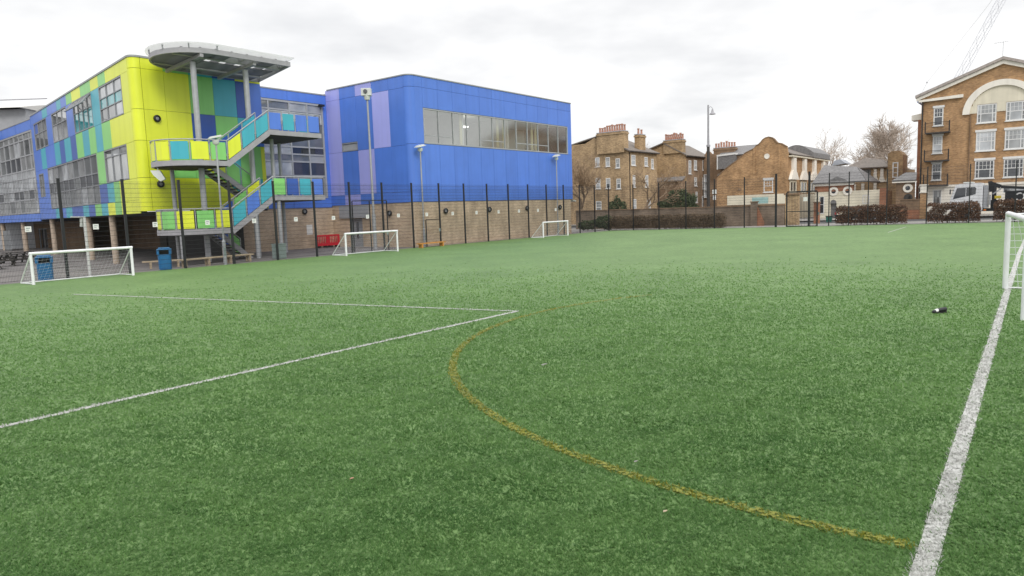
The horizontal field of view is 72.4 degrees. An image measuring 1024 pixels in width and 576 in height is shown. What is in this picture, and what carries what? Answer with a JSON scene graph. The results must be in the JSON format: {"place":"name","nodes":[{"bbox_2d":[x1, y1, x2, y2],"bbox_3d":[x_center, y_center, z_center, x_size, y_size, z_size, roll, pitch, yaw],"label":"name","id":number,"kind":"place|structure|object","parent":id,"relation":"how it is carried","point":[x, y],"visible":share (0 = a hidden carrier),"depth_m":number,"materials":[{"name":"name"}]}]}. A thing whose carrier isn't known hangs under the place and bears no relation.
{"place":"outdoors","nodes":[
{"label":"outdoors","id":0,"kind":"place"},
{"bbox_2d":[0,231,598,284],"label":"playground","id":1,"kind":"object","parent":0,"point":[150,254],"visible":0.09,"depth_m":43.36},
{"bbox_2d":[0,253,34,265],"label":"picnic table","id":2,"kind":"object","parent":1,"relation":"on","point":[13,259],"visible":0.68,"depth_m":45.95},
{"bbox_2d":[1,251,36,263],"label":"picnic table","id":3,"kind":"object","parent":1,"relation":"on","point":[11,256],"visible":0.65,"depth_m":49.26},
{"bbox_2d":[35,255,53,280],"bbox_3d":[-18.969,-0.834,28.419,0.610,1.000,0.580,-6,8,-32],"label":"litter bin","id":4,"kind":"object","parent":1,"relation":"on","point":[43,269],"visible":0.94,"depth_m":28.22,"materials":[{"name":"blue plastic"}]},
{"bbox_2d":[70,216,91,275],"bbox_3d":[-18.192,-1.750,29.530,0.542,2.540,0.226,-8,9,-42],"label":"lamp post","id":5,"kind":"object","parent":1,"relation":"on","point":[86,238],"visible":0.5,"depth_m":29.56,"materials":[{"name":"metal"}]},
{"bbox_2d":[29,54,268,263],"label":"school wing","id":6,"kind":"structure","parent":1,"relation":"on","point":[102,126],"depth_m":41.56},
{"bbox_2d":[33,118,48,150],"bbox_3d":[-36.666,-11.942,54.522,0.090,2.080,4.680,-8,9,-43],"label":"window","id":7,"kind":"structure","parent":6,"relation":"in","point":[40,128],"depth_m":54.65,"materials":[{"name":"glass"}]},
{"bbox_2d":[39,173,45,196],"bbox_3d":[-37.537,-8.207,55.998,0.090,1.830,1.780,-8,9,-43],"label":"window","id":8,"kind":"structure","parent":6,"relation":"in","point":[41,176],"depth_m":56.03,"materials":[{"name":"grey glass"}]},
{"bbox_2d":[51,107,68,142],"bbox_3d":[-32.158,-11.562,49.798,0.090,2.080,4.600,-8,9,-43],"label":"window","id":9,"kind":"structure","parent":6,"relation":"in","point":[58,118],"depth_m":49.90,"materials":[{"name":"grey glass"}]},
{"bbox_2d":[47,154,100,208],"bbox_3d":[-30.780,-7.257,48.973,0.090,3.100,14.450,-8,9,-43],"label":"window","id":10,"kind":"structure","parent":6,"relation":"in","point":[82,170],"depth_m":48.05,"materials":[{"name":"grey glass"}]},
{"bbox_2d":[73,92,93,133],"bbox_3d":[-27.555,-11.175,44.973,0.090,2.080,4.760,-8,9,-43],"label":"window","id":11,"kind":"structure","parent":6,"relation":"in","point":[82,113],"depth_m":44.92,"materials":[{"name":"teal glass"}]},
{"bbox_2d":[98,75,123,122],"bbox_3d":[-23.048,-10.796,40.249,0.090,2.080,4.640,-8,9,-43],"label":"window","id":12,"kind":"structure","parent":6,"relation":"in","point":[110,93],"depth_m":40.27,"materials":[{"name":"grey glass"}]},
{"bbox_2d":[104,144,129,182],"bbox_3d":[-22.996,-7.191,40.727,0.090,1.930,4.640,-8,9,-43],"label":"window","id":13,"kind":"structure","parent":6,"relation":"in","point":[116,159],"depth_m":40.77,"materials":[{"name":"grey glass"}]},
{"bbox_2d":[153,115,160,121],"bbox_3d":[-19.390,-9.265,38.255,0.160,0.385,0.386,3,8,37],"label":"wall light","id":14,"kind":"object","parent":6,"relation":"attached to","point":[156,118],"visible":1,"depth_m":38.22,"materials":[{"name":"black paint"}]},
{"bbox_2d":[150,168,165,181],"bbox_3d":[-18.216,-5.855,36.051,0.660,0.740,0.400,-4,7,-18],"label":"floodlight","id":15,"kind":"object","parent":6,"relation":"attached to","point":[158,175],"visible":1,"depth_m":35.88,"materials":[{"name":"white paint"}]},
{"bbox_2d":[160,229,167,246],"bbox_3d":[-27.128,-3.759,54.518,0.080,2.250,1.600,-8,9,-43],"label":"door","id":16,"kind":"structure","parent":6,"relation":"in","point":[162,240],"depth_m":54.37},
{"bbox_2d":[142,259,179,268],"bbox_3d":[-17.376,-1.132,34.806,1.773,0.480,0.345,-6,7,-31],"label":"bench","id":17,"kind":"object","parent":1,"relation":"on","point":[150,264],"visible":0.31,"depth_m":34.42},
{"bbox_2d":[156,247,171,269],"bbox_3d":[-16.032,-1.369,32.305,0.610,1.000,0.580,-5,7,-24],"label":"litter bin","id":18,"kind":"object","parent":1,"relation":"on","point":[167,256],"visible":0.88,"depth_m":32.10,"materials":[{"name":"blue plastic"}]},
{"bbox_2d":[177,253,253,267],"bbox_3d":[-14.670,-1.365,34.908,0.345,0.420,4.180,2,7,31],"label":"bench","id":19,"kind":"object","parent":1,"relation":"on","point":[228,259],"visible":0.76,"depth_m":34.71,"materials":[{"name":"wood"}]},
{"bbox_2d":[207,135,226,264],"bbox_3d":[-14.211,-4.223,34.127,0.720,6.402,0.520,-6,8,-35],"label":"lamp post","id":20,"kind":"object","parent":1,"relation":"on","point":[215,142],"visible":0.94,"depth_m":34.06,"materials":[{"name":"metal"}]},
{"bbox_2d":[145,41,293,261],"bbox_3d":[-16.045,-7.299,39.376,4.320,11.322,7.720,3,8,37],"label":"stair canopy","id":21,"kind":"object","parent":1,"relation":"on","point":[218,61],"visible":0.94,"depth_m":37.71,"materials":[{"name":"metal"}]},
{"bbox_2d":[149,110,324,262],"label":"external staircase","id":22,"kind":"structure","parent":1,"relation":"on","point":[251,135],"depth_m":38.32,"materials":[{"name":"metal"}]},
{"bbox_2d":[168,86,334,254],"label":"link block","id":23,"kind":"structure","parent":1,"relation":"on","point":[308,158],"depth_m":47.86,"materials":[{"name":"brick"}]},
{"bbox_2d":[272,243,286,259],"bbox_3d":[-12.282,-1.913,36.922,0.360,0.860,0.700,3,8,37],"label":"utility cabinet","id":24,"kind":"object","parent":1,"relation":"on","point":[274,257],"visible":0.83,"depth_m":36.79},
{"bbox_2d":[317,234,339,247],"bbox_3d":[-12.993,-3.311,49.403,0.500,0.900,1.860,4,9,44],"label":"barrier","id":25,"kind":"object","parent":1,"relation":"on","point":[329,243],"visible":0.64,"depth_m":49.39,"materials":[{"name":"red plastic"}]},
{"bbox_2d":[361,88,376,248],"bbox_3d":[-8.914,-7.410,44.157,0.610,10.100,0.510,-2,6,0],"label":"camera mast","id":26,"kind":"object","parent":1,"relation":"on","point":[366,93],"visible":0.94,"depth_m":44.03,"materials":[{"name":"metal"}]},
{"bbox_2d":[414,144,425,246],"bbox_3d":[-5.791,-5.906,45.249,0.520,6.702,0.720,1,7,26],"label":"lamp post","id":27,"kind":"object","parent":1,"relation":"on","point":[420,149],"visible":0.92,"depth_m":45.16,"materials":[{"name":"metal"}]},
{"bbox_2d":[324,74,572,246],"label":"school block","id":28,"kind":"structure","parent":1,"relation":"on","point":[475,136],"depth_m":49.09,"materials":[{"name":"metal"}]},
{"bbox_2d":[352,219,363,246],"bbox_3d":[-10.810,-3.722,49.224,1.290,2.270,0.160,3,8,37],"label":"door","id":29,"kind":"structure","parent":28,"relation":"in","point":[360,227],"depth_m":49.16,"materials":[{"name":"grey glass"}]},
{"bbox_2d":[423,108,567,153],"bbox_3d":[-0.560,-11.534,52.468,0.090,2.280,17.240,3,8,37],"label":"ribbon window","id":30,"kind":"structure","parent":28,"relation":"in","point":[465,114],"depth_m":51.41,"materials":[{"name":"grey glass"}]},
{"bbox_2d":[552,154,559,234],"bbox_3d":[3.724,-7.615,57.620,0.520,6.702,0.720,1,7,26],"label":"lamp post","id":31,"kind":"object","parent":1,"relation":"on","point":[556,157],"visible":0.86,"depth_m":57.50,"materials":[{"name":"metal"}]},
{"bbox_2d":[0,222,1023,575],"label":"pitch","id":32,"kind":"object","parent":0,"point":[888,252],"visible":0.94,"depth_m":10.16,"materials":[{"name":"plastic"}]},
{"bbox_2d":[20,246,134,284],"bbox_3d":[-17.445,-0.957,28.143,1.228,1.225,3.830,3,8,35],"label":"football goal","id":33,"kind":"object","parent":32,"relation":"on","point":[32,267],"visible":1,"depth_m":27.82,"materials":[{"name":"metal"}]},
{"bbox_2d":[0,311,517,427],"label":"box line","id":34,"kind":"object","parent":32,"relation":"on","point":[239,373],"visible":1,"depth_m":9.96,"materials":[{"name":"paint"}]},
{"bbox_2d":[77,294,510,310],"bbox_3d":[-6.969,0.348,18.794,15.687,0.001,0.085,1,7,26],"label":"box line","id":35,"kind":"object","parent":32,"relation":"on","point":[297,302],"visible":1,"depth_m":18.13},
{"bbox_2d":[0,178,609,282],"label":"pitch fence","id":36,"kind":"object","parent":32,"relation":"on","point":[125,214],"visible":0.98,"depth_m":36.28,"materials":[{"name":"metal"}]},
{"bbox_2d":[25,226,31,231],"bbox_3d":[-19.016,-2.311,27.505,0.014,0.220,0.220,3,8,37],"label":"fence plate","id":37,"kind":"object","parent":36,"relation":"attached to","point":[27,228],"visible":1,"depth_m":27.51,"materials":[{"name":"white paint"}]},
{"bbox_2d":[332,230,398,255],"bbox_3d":[-8.350,-2.602,39.929,1.278,1.255,3.910,3,8,37],"label":"football goal","id":38,"kind":"object","parent":32,"relation":"on","point":[355,233],"visible":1,"depth_m":39.65,"materials":[{"name":"metal"}]},
{"bbox_2d":[416,241,445,247],"bbox_3d":[-5.152,-2.776,44.807,0.305,0.300,2.503,2,8,34],"label":"bench","id":39,"kind":"object","parent":32,"relation":"on","point":[441,243],"visible":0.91,"depth_m":44.65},
{"bbox_2d":[0,256,1023,575],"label":"turf fibres","id":40,"kind":"object","parent":32,"relation":"on","point":[534,530],"visible":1,"depth_m":6.81,"materials":[{"name":"plastic"}]},
{"bbox_2d":[531,220,568,237],"bbox_3d":[2.961,-4.597,54.496,1.178,1.215,3.510,3,8,37],"label":"football goal","id":41,"kind":"object","parent":32,"relation":"on","point":[542,228],"visible":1,"depth_m":53.96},
{"bbox_2d":[449,295,905,546],"bbox_3d":[1.039,0.949,11.015,3.919,0.001,13.011,-1,6,4],"label":"yellow arc line","id":42,"kind":"object","parent":32,"relation":"on","point":[750,509],"visible":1,"depth_m":5.77,"materials":[{"name":"paint"}]},
{"bbox_2d":[932,307,946,312],"bbox_3d":[8.096,0.413,13.249,0.295,0.100,0.094,-3,6,-7],"label":"sports shoe","id":43,"kind":"object","parent":32,"relation":"on","point":[941,310],"visible":1,"depth_m":13.22,"materials":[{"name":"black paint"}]},
{"bbox_2d":[909,239,1023,575],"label":"touchline","id":44,"kind":"object","parent":32,"relation":"on","point":[963,443],"visible":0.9,"depth_m":5.78,"materials":[{"name":"paint"}]},
{"bbox_2d":[1002,211,1023,319],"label":"football goal","id":45,"kind":"object","parent":32,"relation":"on","point":[1009,215],"visible":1,"depth_m":16.15,"materials":[{"name":"metal"}]},
{"bbox_2d":[0,0,1023,211],"label":"sky","id":46,"kind":"structure","parent":0,"point":[786,71],"materials":[{"name":"white"}]},
{"bbox_2d":[571,217,1000,227],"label":"road","id":47,"kind":"structure","parent":0,"point":[864,220],"depth_m":63.48,"materials":[{"name":"asphalt"}]},
{"bbox_2d":[609,195,626,209],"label":"shrub","id":48,"kind":"object","parent":47,"relation":"on","point":[617,204],"visible":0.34,"depth_m":73.17,"materials":[{"name":"green plant"}]},
{"bbox_2d":[630,154,678,207],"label":"bare tree","id":49,"kind":"object","parent":47,"relation":"on","point":[660,182],"visible":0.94,"depth_m":72.66,"materials":[{"name":"brown plant"}]},
{"bbox_2d":[657,189,698,207],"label":"shrub","id":50,"kind":"object","parent":47,"relation":"on","point":[664,204],"visible":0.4,"depth_m":74.82,"materials":[{"name":"green plant"}]},
{"bbox_2d":[706,105,716,206],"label":"street lamp","id":51,"kind":"object","parent":47,"relation":"on","point":[708,167],"visible":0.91,"depth_m":70.95,"materials":[{"name":"metal"}]},
{"bbox_2d":[949,181,1023,216],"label":"grab truck","id":52,"kind":"object","parent":47,"relation":"on","point":[984,192],"visible":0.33,"depth_m":60.30,"materials":[{"name":"white metal"}]},
{"bbox_2d":[571,214,1004,225],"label":"pavement","id":53,"kind":"structure","parent":0,"point":[806,219],"depth_m":72.26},
{"bbox_2d":[675,172,700,190],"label":"bare tree","id":54,"kind":"object","parent":53,"relation":"on","point":[684,181],"visible":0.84,"depth_m":78.97,"materials":[{"name":"brown plant"}]},
{"bbox_2d":[815,128,863,165],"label":"bare tree","id":55,"kind":"object","parent":53,"relation":"on","point":[829,152],"visible":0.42,"depth_m":107.36,"materials":[{"name":"brown plant"}]},
{"bbox_2d":[844,140,894,165],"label":"bare tree","id":56,"kind":"object","parent":53,"relation":"on","point":[866,153],"visible":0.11,"depth_m":109.25,"materials":[{"name":"brown plant"}]},
{"bbox_2d":[847,111,917,168],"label":"bare tree","id":57,"kind":"object","parent":53,"relation":"on","point":[880,136],"visible":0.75,"depth_m":108.96,"materials":[{"name":"brown plant"}]},
{"bbox_2d":[879,188,886,219],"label":"brick pier","id":58,"kind":"structure","parent":53,"relation":"on","point":[882,194],"depth_m":71.73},
{"bbox_2d":[892,172,916,219],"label":"entrance porch","id":59,"kind":"object","parent":53,"relation":"on","point":[904,183],"visible":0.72,"depth_m":70.49,"materials":[{"name":"brown brick"}]},
{"bbox_2d":[903,184,912,191],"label":"round window","id":60,"kind":"structure","parent":59,"relation":"in","point":[907,185],"depth_m":70.27,"materials":[{"name":"white glass"}]},
{"bbox_2d":[900,199,919,218],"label":"boundary wall","id":61,"kind":"structure","parent":53,"relation":"on","point":[912,207],"depth_m":65.08,"materials":[{"name":"red brick"}]},
{"bbox_2d":[919,184,926,218],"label":"gate pier","id":62,"kind":"structure","parent":53,"relation":"on","point":[922,202],"depth_m":64.45,"materials":[{"name":"orange brick"}]},
{"bbox_2d":[911,41,1023,217],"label":"apartment building","id":63,"kind":"structure","parent":53,"relation":"on","point":[974,116],"depth_m":68.11,"materials":[{"name":"orange brick"}]},
{"bbox_2d":[930,161,942,180],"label":"window","id":64,"kind":"structure","parent":63,"relation":"in","point":[938,164],"depth_m":70.41,"materials":[{"name":"white paint"}]},
{"bbox_2d":[931,133,943,154],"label":"window","id":65,"kind":"structure","parent":63,"relation":"in","point":[937,138],"depth_m":70.12,"materials":[{"name":"glass"}]},
{"bbox_2d":[933,190,941,203],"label":"window","id":66,"kind":"structure","parent":63,"relation":"in","point":[937,194],"depth_m":70.62,"materials":[{"name":"white paint"}]},
{"bbox_2d":[932,105,944,126],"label":"window","id":67,"kind":"structure","parent":63,"relation":"in","point":[938,110],"depth_m":69.83,"materials":[{"name":"white paint"}]},
{"bbox_2d":[973,157,995,179],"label":"window","id":68,"kind":"structure","parent":63,"relation":"in","point":[983,171],"depth_m":68.01,"materials":[{"name":"white paint"}]},
{"bbox_2d":[974,129,996,151],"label":"window","id":69,"kind":"structure","parent":63,"relation":"in","point":[985,139],"depth_m":67.71,"materials":[{"name":"glass"}]},
{"bbox_2d":[976,103,996,123],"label":"window","id":70,"kind":"structure","parent":63,"relation":"in","point":[986,113],"depth_m":67.43,"materials":[{"name":"glass"}]},
{"bbox_2d":[1003,156,1023,177],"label":"window","id":71,"kind":"structure","parent":63,"relation":"in","point":[1012,160],"depth_m":66.62,"materials":[{"name":"white paint"}]},
{"bbox_2d":[1003,188,1023,192],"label":"window","id":72,"kind":"structure","parent":63,"relation":"in","point":[1008,189],"depth_m":66.97,"materials":[{"name":"white paint"}]},
{"bbox_2d":[1004,101,1023,121],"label":"window","id":73,"kind":"structure","parent":63,"relation":"in","point":[1014,110],"depth_m":66.08,"materials":[{"name":"glass"}]},
{"bbox_2d":[1004,126,1023,149],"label":"window","id":74,"kind":"structure","parent":63,"relation":"in","point":[1014,136],"depth_m":66.32,"materials":[{"name":"glass"}]},
{"bbox_2d":[571,219,1019,230],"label":"pavement","id":75,"kind":"structure","parent":0,"point":[910,222],"depth_m":56.09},
{"bbox_2d":[578,220,596,229],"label":"shrub","id":76,"kind":"object","parent":75,"relation":"on","point":[585,224],"visible":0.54,"depth_m":66.91,"materials":[{"name":"green plant"}]},
{"bbox_2d":[572,152,608,209],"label":"bare tree","id":77,"kind":"object","parent":75,"relation":"on","point":[587,178],"visible":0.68,"depth_m":71.40,"materials":[{"name":"brown plant"}]},
{"bbox_2d":[590,215,612,229],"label":"shrub","id":78,"kind":"object","parent":75,"relation":"on","point":[600,224],"visible":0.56,"depth_m":66.45,"materials":[{"name":"green plant"}]},
{"bbox_2d":[609,212,726,229],"bbox_3d":[13.624,-6.000,62.907,11.362,1.434,1.505,3,8,37],"label":"hedge","id":79,"kind":"object","parent":75,"relation":"on","point":[649,218],"visible":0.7,"depth_m":62.34,"materials":[{"name":"brown plant"}]},
{"bbox_2d":[576,193,799,228],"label":"garden wall","id":80,"kind":"structure","parent":75,"relation":"on","point":[793,202],"depth_m":61.63,"materials":[{"name":"brick"}]},
{"bbox_2d":[609,161,1023,230],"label":"pitch fence","id":81,"kind":"object","parent":75,"relation":"on","point":[806,199],"visible":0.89,"depth_m":52.35,"materials":[{"name":"metal"}]},
{"bbox_2d":[813,202,820,223],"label":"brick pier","id":82,"kind":"structure","parent":75,"relation":"on","point":[818,211],"depth_m":59.86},
{"bbox_2d":[834,203,907,224],"bbox_3d":[26.975,-5.562,52.650,4.900,1.604,1.287,3,8,37],"label":"hedge","id":83,"kind":"object","parent":75,"relation":"on","point":[870,211],"visible":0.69,"depth_m":52.46,"materials":[{"name":"brown plant"}]},
{"bbox_2d":[925,200,980,222],"bbox_3d":[31.129,-5.396,49.406,3.352,1.607,1.379,3,8,37],"label":"hedge","id":84,"kind":"object","parent":75,"relation":"on","point":[957,211],"visible":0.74,"depth_m":49.27,"materials":[{"name":"brown plant"}]},
{"bbox_2d":[993,198,1023,220],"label":"hedge","id":85,"kind":"object","parent":75,"relation":"on","point":[996,211],"visible":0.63,"depth_m":47.41,"materials":[{"name":"brown plant"}]},
{"bbox_2d":[835,206,887,221],"bbox_3d":[31.363,-6.633,62.785,4.145,1.440,2.040,3,8,37],"label":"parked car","id":86,"kind":"object","parent":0,"point":[855,216],"visible":0.15,"depth_m":62.40,"materials":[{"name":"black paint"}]},
{"label":"ground","id":87,"kind":"structure","parent":0,"visible":0},
{"bbox_2d":[0,118,95,250],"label":"school wing","id":88,"kind":"structure","parent":87,"relation":"on","point":[17,161],"depth_m":61.51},
{"bbox_2d":[0,98,47,248],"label":"vaulted roof","id":89,"kind":"structure","parent":88,"relation":"on","point":[11,115],"depth_m":65.49,"materials":[{"name":"grey paint"}]},
{"bbox_2d":[571,123,659,224],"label":"terrace house","id":90,"kind":"structure","parent":87,"relation":"on","point":[619,151],"depth_m":89.11,"materials":[{"name":"brown brick"}]},
{"bbox_2d":[595,157,599,167],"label":"window","id":91,"kind":"structure","parent":90,"relation":"in","point":[597,159],"depth_m":89.44,"materials":[{"name":"glass"}]},
{"bbox_2d":[596,201,601,209],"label":"window","id":92,"kind":"structure","parent":90,"relation":"in","point":[600,208],"depth_m":90.05,"materials":[{"name":"glass"}]},
{"bbox_2d":[605,157,609,166],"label":"window","id":93,"kind":"structure","parent":90,"relation":"in","point":[607,158],"depth_m":88.53,"materials":[{"name":"glass"}]},
{"bbox_2d":[606,178,610,188],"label":"window","id":94,"kind":"structure","parent":90,"relation":"in","point":[607,179],"depth_m":88.83,"materials":[{"name":"white paint"}]},
{"bbox_2d":[615,158,619,168],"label":"window","id":95,"kind":"structure","parent":90,"relation":"in","point":[617,159],"depth_m":87.71,"materials":[{"name":"glass"}]},
{"bbox_2d":[616,179,620,189],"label":"window","id":96,"kind":"structure","parent":90,"relation":"in","point":[618,180],"depth_m":87.93,"materials":[{"name":"white paint"}]},
{"bbox_2d":[631,155,635,165],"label":"window","id":97,"kind":"structure","parent":90,"relation":"in","point":[633,162],"depth_m":87.89,"materials":[{"name":"glass"}]},
{"bbox_2d":[644,157,648,166],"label":"window","id":98,"kind":"structure","parent":90,"relation":"in","point":[645,160],"depth_m":90.61,"materials":[{"name":"glass"}]},
{"bbox_2d":[649,133,704,207],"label":"terrace house","id":99,"kind":"structure","parent":87,"relation":"on","point":[674,150],"depth_m":95.00,"materials":[{"name":"brown brick"}]},
{"bbox_2d":[688,160,691,174],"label":"window","id":100,"kind":"structure","parent":99,"relation":"in","point":[689,161],"depth_m":94.75,"materials":[{"name":"white paint"}]},
{"bbox_2d":[704,141,756,206],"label":"terrace house","id":101,"kind":"structure","parent":87,"relation":"on","point":[722,158],"depth_m":97.28,"materials":[{"name":"brown brick"}]},
{"bbox_2d":[704,174,706,197],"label":"bay window","id":102,"kind":"structure","parent":101,"relation":"in","point":[705,175],"depth_m":98.40,"materials":[{"name":"glass"}]},
{"bbox_2d":[717,136,830,221],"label":"gabled house","id":103,"kind":"structure","parent":87,"relation":"on","point":[769,158],"depth_m":81.74,"materials":[{"name":"brick"}]},
{"bbox_2d":[763,178,773,192],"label":"window","id":104,"kind":"structure","parent":103,"relation":"in","point":[769,179],"depth_m":80.61,"materials":[{"name":"white paint"}]},
{"bbox_2d":[789,180,796,192],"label":"window","id":105,"kind":"structure","parent":103,"relation":"in","point":[793,183],"depth_m":80.83,"materials":[{"name":"white glass"}]},
{"bbox_2d":[800,180,806,192],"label":"window","id":106,"kind":"structure","parent":103,"relation":"in","point":[803,184],"depth_m":84.08,"materials":[{"name":"white glass"}]},
{"bbox_2d":[812,159,891,221],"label":"lodge","id":107,"kind":"structure","parent":87,"relation":"on","point":[836,166],"depth_m":76.61,"materials":[{"name":"grey brick"}]},
{"bbox_2d":[819,197,823,213],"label":"window","id":108,"kind":"structure","parent":107,"relation":"in","point":[820,198],"depth_m":77.28,"materials":[{"name":"glass"}]},
{"bbox_2d":[830,200,836,220],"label":"arched door","id":109,"kind":"structure","parent":107,"relation":"in","point":[832,202],"depth_m":76.80,"materials":[{"name":"grey stone"}]},
{"bbox_2d":[830,187,837,195],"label":"round window","id":110,"kind":"structure","parent":107,"relation":"in","point":[831,192],"depth_m":76.30,"materials":[{"name":"white glass"}]},
{"bbox_2d":[843,186,851,194],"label":"round window","id":111,"kind":"structure","parent":107,"relation":"in","point":[844,192],"depth_m":75.54,"materials":[{"name":"white glass"}]},
{"bbox_2d":[849,151,914,212],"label":"mews house","id":112,"kind":"structure","parent":87,"relation":"on","point":[897,160],"depth_m":81.21,"materials":[{"name":"brown brick"}]},
{"bbox_2d":[892,162,898,177],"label":"window","id":113,"kind":"structure","parent":112,"relation":"in","point":[893,167],"depth_m":79.92,"materials":[{"name":"white paint"}]},
{"bbox_2d":[954,0,1005,77],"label":"tower crane","id":114,"kind":"object","parent":87,"relation":"on","point":[970,63],"visible":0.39,"depth_m":164.81,"materials":[{"name":"metal"}]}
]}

